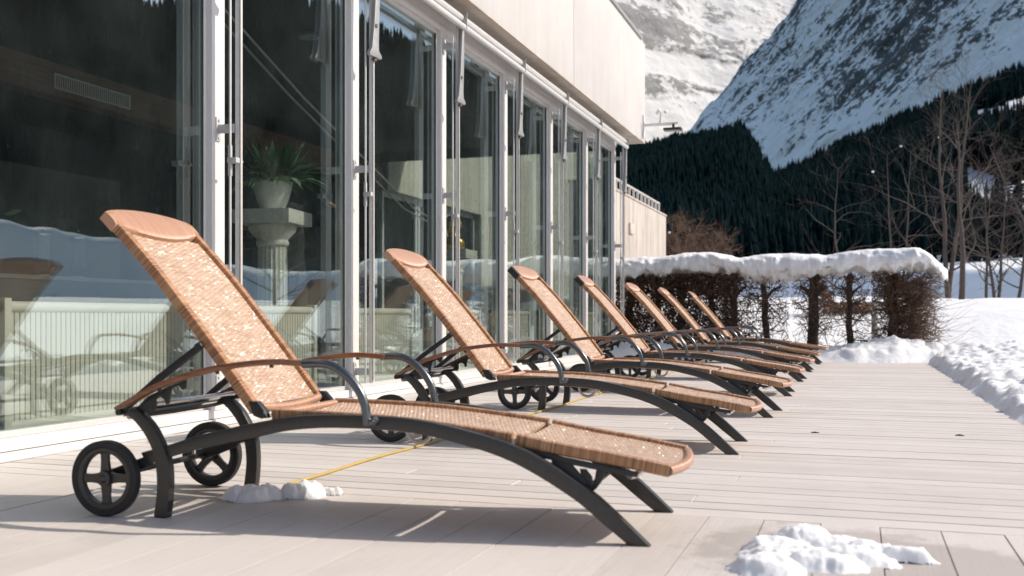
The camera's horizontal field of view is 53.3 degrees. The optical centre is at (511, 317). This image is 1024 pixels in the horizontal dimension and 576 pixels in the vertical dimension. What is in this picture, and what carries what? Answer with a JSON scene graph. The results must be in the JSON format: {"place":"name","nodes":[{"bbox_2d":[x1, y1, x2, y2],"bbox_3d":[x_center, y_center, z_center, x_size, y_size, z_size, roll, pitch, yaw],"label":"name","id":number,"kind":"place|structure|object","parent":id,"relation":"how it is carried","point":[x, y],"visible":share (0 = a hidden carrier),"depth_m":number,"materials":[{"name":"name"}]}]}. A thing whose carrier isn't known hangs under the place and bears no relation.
{"place":"outdoors","nodes":[
{"label":"outdoors","id":0,"kind":"place"},
{"bbox_2d":[0,209,21,215],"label":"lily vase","id":1,"kind":"object","parent":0,"point":[12,212],"visible":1,"depth_m":8.86,"materials":[{"name":"green plant"}]},
{"bbox_2d":[232,208,311,305],"bbox_3d":[-1.879,-0.091,8.016,0.470,1.478,0.470,0,0,11],"label":"pedestal","id":2,"kind":"object","parent":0,"point":[272,231],"visible":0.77,"depth_m":7.91,"materials":[{"name":"stone"}]},
{"bbox_2d":[225,132,328,207],"bbox_3d":[-1.881,-1.133,8.003,0.920,0.604,0.831,0,0,19],"label":"potted fern","id":3,"kind":"object","parent":2,"relation":"on","point":[273,176],"visible":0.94,"depth_m":7.88,"materials":[{"name":"green plant"}]},
{"bbox_2d":[0,0,644,462],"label":"bath house","id":4,"kind":"structure","parent":0,"point":[152,106],"depth_m":11.56,"materials":[{"name":"concrete"}]},
{"bbox_2d":[0,273,171,303],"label":"counter","id":5,"kind":"object","parent":4,"relation":"on","point":[32,288],"visible":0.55,"depth_m":9.74,"materials":[{"name":"grey metal"}]},
{"bbox_2d":[34,227,53,275],"bbox_3d":[-4.416,-0.619,9.658,0.197,0.470,0.150,0,0,-11],"label":"drink dispenser","id":6,"kind":"object","parent":5,"relation":"on","point":[41,232],"visible":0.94,"depth_m":9.62,"materials":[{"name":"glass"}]},
{"bbox_2d":[69,231,88,276],"bbox_3d":[-4.277,-0.619,10.071,0.150,0.470,0.197,0,0,-41],"label":"drink dispenser","id":7,"kind":"object","parent":5,"relation":"on","point":[77,236],"visible":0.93,"depth_m":10.06,"materials":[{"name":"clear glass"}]},
{"bbox_2d":[0,298,188,429],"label":"radiator","id":8,"kind":"object","parent":4,"relation":"on","point":[60,362],"visible":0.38,"depth_m":5.59,"materials":[{"name":"white metal"}]},
{"bbox_2d":[259,305,316,385],"bbox_3d":[-1.786,0.268,7.318,0.095,0.730,1.481,0,0,19],"label":"radiator","id":9,"kind":"object","parent":4,"relation":"on","point":[295,327],"visible":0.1,"depth_m":7.79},
{"bbox_2d":[332,305,413,386],"bbox_3d":[-1.196,0.268,9.061,0.095,0.730,1.481,0,0,19],"label":"radiator","id":10,"kind":"object","parent":4,"relation":"on","point":[394,329],"visible":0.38,"depth_m":9.24,"materials":[{"name":"white metal"}]},
{"bbox_2d":[427,249,476,300],"bbox_3d":[-0.703,-0.056,12.115,0.470,1.478,0.470,0,0,15],"label":"pedestal","id":11,"kind":"object","parent":4,"relation":"on","point":[466,255],"visible":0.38,"depth_m":12.00,"materials":[{"name":"stone"}]},
{"bbox_2d":[446,215,464,248],"bbox_3d":[-0.700,-1.004,12.117,0.291,0.417,0.230,0,0,19],"label":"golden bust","id":12,"kind":"object","parent":11,"relation":"on","point":[449,236],"visible":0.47,"depth_m":12.03,"materials":[{"name":"gold metal"}]},
{"bbox_2d":[423,307,480,369],"bbox_3d":[-0.606,0.268,10.804,0.095,0.730,1.481,0,0,19],"label":"radiator","id":13,"kind":"object","parent":4,"relation":"on","point":[477,315],"visible":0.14,"depth_m":10.64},
{"bbox_2d":[486,309,530,362],"bbox_3d":[-0.016,0.268,12.547,0.095,0.730,1.481,0,0,19],"label":"radiator","id":14,"kind":"object","parent":4,"relation":"on","point":[525,325],"visible":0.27,"depth_m":12.69,"materials":[{"name":"white metal"}]},
{"bbox_2d":[571,311,598,354],"bbox_3d":[1.164,0.268,16.032,0.095,0.730,1.481,0,0,19],"label":"radiator","id":15,"kind":"object","parent":4,"relation":"on","point":[590,326],"visible":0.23,"depth_m":16.30,"materials":[{"name":"white metal"}]},
{"bbox_2d":[643,109,677,137],"bbox_3d":[2.544,-3.326,17.493,0.598,0.459,0.203,0,0,19],"label":"wind sensor","id":16,"kind":"object","parent":4,"relation":"attached to","point":[658,111],"visible":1,"depth_m":17.50,"materials":[{"name":"white paint"}]},
{"bbox_2d":[663,124,682,131],"bbox_3d":[2.747,-3.239,17.440,0.300,0.116,0.200,0,0,19],"label":"floodlight","id":17,"kind":"object","parent":16,"relation":"hanging from","point":[673,128],"visible":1,"depth_m":17.38,"materials":[{"name":"black metal"}]},
{"bbox_2d":[0,267,1023,463],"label":"snow ground","id":18,"kind":"structure","parent":0,"point":[1000,320],"depth_m":20.68,"materials":[{"name":"white snow"}]},
{"bbox_2d":[375,151,600,332],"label":"concrete building","id":19,"kind":"structure","parent":18,"relation":"on","point":[398,227],"depth_m":22.86,"materials":[{"name":"concrete"}]},
{"bbox_2d":[377,191,416,332],"bbox_3d":[-2.148,-0.804,19.229,0.100,2.975,1.550,0,0,19],"label":"window frame","id":20,"kind":"structure","parent":19,"relation":"in","point":[396,227],"depth_m":19.06,"materials":[{"name":"metal"}]},
{"bbox_2d":[417,200,447,331],"bbox_3d":[-1.635,-0.804,20.744,0.100,2.975,1.550,0,0,19],"label":"window frame","id":21,"kind":"structure","parent":19,"relation":"in","point":[419,203],"depth_m":20.10,"materials":[{"name":"metal"}]},
{"bbox_2d":[448,208,473,309],"bbox_3d":[-1.130,-0.804,22.236,0.100,2.975,1.500,0,0,19],"label":"window frame","id":22,"kind":"structure","parent":19,"relation":"in","point":[467,220],"depth_m":22.69,"materials":[{"name":"metal"}]},
{"bbox_2d":[568,162,666,321],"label":"retaining wall","id":23,"kind":"structure","parent":18,"relation":"on","point":[645,229],"depth_m":23.22,"materials":[{"name":"concrete"}]},
{"bbox_2d":[616,275,650,334],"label":"hedge tree","id":24,"kind":"object","parent":18,"relation":"on","point":[630,305],"visible":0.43,"depth_m":17.48,"materials":[{"name":"brown plant"}]},
{"bbox_2d":[633,274,673,342],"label":"hedge tree","id":25,"kind":"object","parent":18,"relation":"on","point":[657,298],"visible":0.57,"depth_m":17.34,"materials":[{"name":"brown plant"}]},
{"bbox_2d":[661,273,702,343],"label":"hedge tree","id":26,"kind":"object","parent":18,"relation":"on","point":[677,282],"visible":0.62,"depth_m":17.20,"materials":[{"name":"brown plant"}]},
{"bbox_2d":[660,209,710,293],"bbox_3d":[5.549,-1.885,35.896,4.092,3.954,3.161,0,0,19],"label":"bare tree","id":27,"kind":"object","parent":18,"relation":"on","point":[685,233],"visible":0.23,"depth_m":35.47,"materials":[{"name":"brown plant"}]},
{"bbox_2d":[666,206,718,283],"bbox_3d":[5.019,-1.978,31.465,2.751,3.029,2.561,0,0,-17],"label":"bare tree","id":28,"kind":"object","parent":18,"relation":"on","point":[683,229],"visible":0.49,"depth_m":31.40,"materials":[{"name":"brown plant"}]},
{"bbox_2d":[667,225,736,295],"bbox_3d":[5.532,-1.471,29.533,2.304,2.453,1.863,0,0,41],"label":"bare tree","id":29,"kind":"object","parent":18,"relation":"on","point":[697,243],"visible":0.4,"depth_m":29.36,"materials":[{"name":"brown plant"}]},
{"bbox_2d":[689,272,730,343],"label":"hedge tree","id":30,"kind":"object","parent":18,"relation":"on","point":[710,293],"visible":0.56,"depth_m":16.99,"materials":[{"name":"brown plant"}]},
{"bbox_2d":[695,219,750,292],"bbox_3d":[6.515,-1.507,32.289,2.398,3.233,2.425,0,0,19],"label":"bare tree","id":31,"kind":"object","parent":18,"relation":"on","point":[725,247],"visible":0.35,"depth_m":32.37,"materials":[{"name":"brown plant"}]},
{"bbox_2d":[718,273,756,338],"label":"hedge tree","id":32,"kind":"object","parent":18,"relation":"on","point":[734,311],"visible":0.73,"depth_m":16.96,"materials":[{"name":"brown plant"}]},
{"bbox_2d":[744,275,790,343],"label":"hedge tree","id":33,"kind":"object","parent":18,"relation":"on","point":[764,304],"visible":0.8,"depth_m":16.88,"materials":[{"name":"brown plant"}]},
{"bbox_2d":[616,247,947,284],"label":"hedge snow","id":34,"kind":"structure","parent":33,"relation":"on","point":[786,268],"depth_m":16.47,"materials":[{"name":"white snow"}]},
{"bbox_2d":[674,232,939,254],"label":"whip shoots","id":35,"kind":"object","parent":34,"relation":"in","point":[853,247],"visible":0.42,"depth_m":16.29,"materials":[{"name":"brown plant"}]},
{"bbox_2d":[569,335,1023,363],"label":"snow heap","id":36,"kind":"object","parent":18,"relation":"on","point":[893,349],"visible":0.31,"depth_m":15.51,"materials":[{"name":"white snow"}]},
{"bbox_2d":[790,273,833,345],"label":"hedge tree","id":37,"kind":"object","parent":18,"relation":"on","point":[813,293],"visible":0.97,"depth_m":16.64,"materials":[{"name":"brown plant"}]},
{"bbox_2d":[799,277,872,315],"bbox_3d":[6.760,-0.129,20.959,1.559,1.629,1.033,0,0,6],"label":"beech hedge","id":38,"kind":"object","parent":18,"relation":"on","point":[830,308],"visible":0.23,"depth_m":20.82,"materials":[{"name":"brown plant"}]},
{"bbox_2d":[777,145,917,284],"bbox_3d":[12.181,-3.255,37.872,4.522,6.550,3.598,0,0,-11],"label":"bare tree","id":39,"kind":"object","parent":18,"relation":"on","point":[835,211],"visible":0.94,"depth_m":37.89,"materials":[{"name":"brown plant"}]},
{"bbox_2d":[828,272,871,345],"bbox_3d":[5.463,0.003,16.517,0.666,1.469,0.835,0,0,19],"label":"hedge tree","id":40,"kind":"object","parent":18,"relation":"on","point":[849,293],"visible":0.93,"depth_m":16.46,"materials":[{"name":"brown plant"}]},
{"bbox_2d":[871,305,877,337],"bbox_3d":[6.293,0.193,17.718,0.130,0.820,0.127,0,0,19],"label":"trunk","id":41,"kind":"object","parent":18,"relation":"on","point":[874,322],"visible":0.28,"depth_m":17.67,"materials":[{"name":"brown plant"}]},
{"bbox_2d":[784,3,1023,297],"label":"bare tree","id":42,"kind":"object","parent":18,"relation":"on","point":[952,269],"visible":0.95,"depth_m":37.53,"materials":[{"name":"brown plant"}]},
{"bbox_2d":[838,111,987,278],"bbox_3d":[15.273,-4.021,38.546,5.702,8.289,3.734,0,0,19],"label":"bare tree","id":43,"kind":"object","parent":18,"relation":"on","point":[901,222],"visible":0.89,"depth_m":39.02,"materials":[{"name":"brown plant"}]},
{"bbox_2d":[870,270,982,344],"bbox_3d":[6.507,-0.007,16.113,1.612,1.522,1.100,0,0,19],"label":"hedge tree","id":44,"kind":"object","parent":18,"relation":"on","point":[906,312],"visible":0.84,"depth_m":16.07,"materials":[{"name":"brown plant"}]},
{"bbox_2d":[913,61,1022,299],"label":"bare tree","id":45,"kind":"object","parent":18,"relation":"on","point":[962,263],"visible":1,"depth_m":27.36,"materials":[{"name":"brown plant"}]},
{"bbox_2d":[932,137,1023,297],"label":"bare tree","id":46,"kind":"object","parent":18,"relation":"on","point":[1020,287],"visible":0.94,"depth_m":32.27,"materials":[{"name":"brown plant"}]},
{"bbox_2d":[935,144,1023,297],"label":"bare tree","id":47,"kind":"object","parent":18,"relation":"on","point":[999,287],"visible":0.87,"depth_m":33.28,"materials":[{"name":"brown plant"}]},
{"bbox_2d":[937,95,1023,265],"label":"bare tree","id":48,"kind":"object","parent":18,"relation":"on","point":[1015,204],"visible":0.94,"depth_m":33.12,"materials":[{"name":"brown plant"}]},
{"bbox_2d":[950,151,1022,297],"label":"bare tree","id":49,"kind":"object","parent":18,"relation":"on","point":[986,277],"visible":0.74,"depth_m":34.37,"materials":[{"name":"brown plant"}]},
{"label":"deck base","id":50,"kind":"structure","parent":18,"relation":"on","visible":0},
{"bbox_2d":[0,360,1023,536],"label":"deck","id":51,"kind":"structure","parent":50,"relation":"on","point":[885,447],"depth_m":4.87,"materials":[{"name":"beige wood"}]},
{"bbox_2d":[288,371,674,482],"bbox_3d":[0.952,0.675,9.581,0.068,0.014,11.520,0,0,19],"label":"yellow cord","id":52,"kind":"object","parent":51,"relation":"on","point":[359,462],"visible":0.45,"depth_m":5.02,"materials":[{"name":"fabric"}]},
{"bbox_2d":[371,248,762,454],"bbox_3d":[0.307,0.143,5.636,2.094,1.079,0.720,0,0,17],"label":"sun lounger","id":53,"kind":"object","parent":51,"relation":"on","point":[480,347],"visible":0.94,"depth_m":5.59,"materials":[{"name":"brown wicker"}]},
{"bbox_2d":[498,266,792,417],"bbox_3d":[0.991,0.143,7.543,2.094,1.079,0.720,0,0,21],"label":"sun lounger","id":54,"kind":"object","parent":51,"relation":"on","point":[558,312],"visible":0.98,"depth_m":7.54,"materials":[{"name":"brown wicker"}]},
{"bbox_2d":[570,275,804,395],"bbox_3d":[1.605,0.143,9.385,2.094,1.079,0.720,0,0,18],"label":"sun lounger","id":55,"kind":"object","parent":51,"relation":"on","point":[605,303],"visible":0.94,"depth_m":9.34,"materials":[{"name":"brown wicker"}]},
{"bbox_2d":[620,283,814,381],"bbox_3d":[2.284,0.143,11.374,2.094,1.079,0.720,0,0,19],"label":"sun lounger","id":56,"kind":"object","parent":51,"relation":"on","point":[650,306],"visible":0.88,"depth_m":11.33,"materials":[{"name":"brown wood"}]},
{"bbox_2d":[658,287,820,371],"bbox_3d":[2.932,0.143,13.286,2.094,1.079,0.720,0,0,18],"label":"sun lounger","id":57,"kind":"object","parent":51,"relation":"on","point":[682,311],"visible":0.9,"depth_m":13.23,"materials":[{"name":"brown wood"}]},
{"bbox_2d":[687,291,828,363],"bbox_3d":[3.672,0.143,15.359,2.093,1.079,0.720,0,0,19],"label":"sun lounger","id":58,"kind":"object","parent":51,"relation":"on","point":[708,312],"visible":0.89,"depth_m":15.31,"materials":[{"name":"brown wood"}]},
{"bbox_2d":[929,340,1023,425],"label":"snow bank","id":59,"kind":"structure","parent":51,"relation":"on","point":[993,376],"depth_m":10.59,"materials":[{"name":"white snow"}]},
{"bbox_2d":[0,473,1023,575],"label":"deck border","id":60,"kind":"object","parent":50,"relation":"on","point":[51,526],"visible":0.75,"depth_m":3.14,"materials":[{"name":"white wood"}]},
{"bbox_2d":[221,483,283,502],"bbox_3d":[-0.965,0.659,3.831,0.240,0.071,0.148,0,0,-22],"label":"snow clump","id":61,"kind":"object","parent":60,"relation":"on","point":[252,493],"visible":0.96,"depth_m":3.80,"materials":[{"name":"white snow"}]},
{"bbox_2d":[281,479,325,499],"bbox_3d":[-0.796,0.655,3.882,0.188,0.079,0.126,0,0,-26],"label":"snow clump","id":62,"kind":"object","parent":60,"relation":"on","point":[305,489],"visible":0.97,"depth_m":3.85,"materials":[{"name":"white snow"}]},
{"bbox_2d":[325,487,342,495],"bbox_3d":[-0.687,0.673,3.928,0.077,0.043,0.049,0,0,19],"label":"snow clump","id":63,"kind":"object","parent":60,"relation":"on","point":[333,491],"visible":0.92,"depth_m":3.92,"materials":[{"name":"white snow"}]},
{"bbox_2d":[72,210,693,546],"bbox_3d":[-0.424,0.143,3.575,2.094,1.079,0.720,0,0,16],"label":"sun lounger","id":64,"kind":"object","parent":60,"relation":"on","point":[259,365],"visible":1,"depth_m":3.52,"materials":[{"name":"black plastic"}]},
{"bbox_2d":[725,523,940,575],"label":"snow clump","id":65,"kind":"object","parent":60,"relation":"on","point":[800,549],"visible":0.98,"depth_m":2.81,"materials":[{"name":"white snow"}]},
{"bbox_2d":[534,310,567,355],"bbox_3d":[0.574,0.268,14.290,0.095,0.730,1.481,0,0,19],"label":"radiator","id":66,"kind":"object","parent":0,"point":[537,325],"visible":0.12,"depth_m":13.60,"materials":[{"name":"white metal"}]},
{"bbox_2d":[375,95,1023,282],"bbox_3d":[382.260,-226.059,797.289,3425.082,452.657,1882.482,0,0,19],"label":"hillside","id":67,"kind":"structure","parent":0,"point":[967,265],"depth_m":227.37,"materials":[{"name":"white snow"}]},
{"bbox_2d":[615,60,1023,262],"bbox_3d":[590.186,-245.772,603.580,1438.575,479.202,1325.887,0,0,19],"label":"spruce forest","id":68,"kind":"object","parent":67,"relation":"on","point":[731,176],"visible":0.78,"depth_m":352.03,"materials":[{"name":"green plant"}]},
{"bbox_2d":[986,105,1013,194],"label":"spruce tree","id":69,"kind":"object","parent":67,"relation":"on","point":[1002,125],"visible":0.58,"depth_m":270.43,"materials":[{"name":"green plant"}]},
{"bbox_2d":[997,81,1023,203],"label":"spruce tree","id":70,"kind":"object","parent":67,"relation":"on","point":[1019,138],"visible":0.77,"depth_m":232.80,"materials":[{"name":"green plant"}]},
{"bbox_2d":[615,0,795,145],"bbox_3d":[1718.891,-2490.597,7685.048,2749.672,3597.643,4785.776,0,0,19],"label":"snow peak","id":71,"kind":"structure","parent":0,"point":[698,53],"depth_m":7390.59,"materials":[{"name":"white snow"}]},
{"bbox_2d":[688,0,1023,170],"bbox_3d":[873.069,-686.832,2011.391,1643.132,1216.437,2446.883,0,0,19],"label":"mountain","id":72,"kind":"structure","parent":0,"point":[809,77],"depth_m":2542.65,"materials":[{"name":"grey stone"}]}
]}

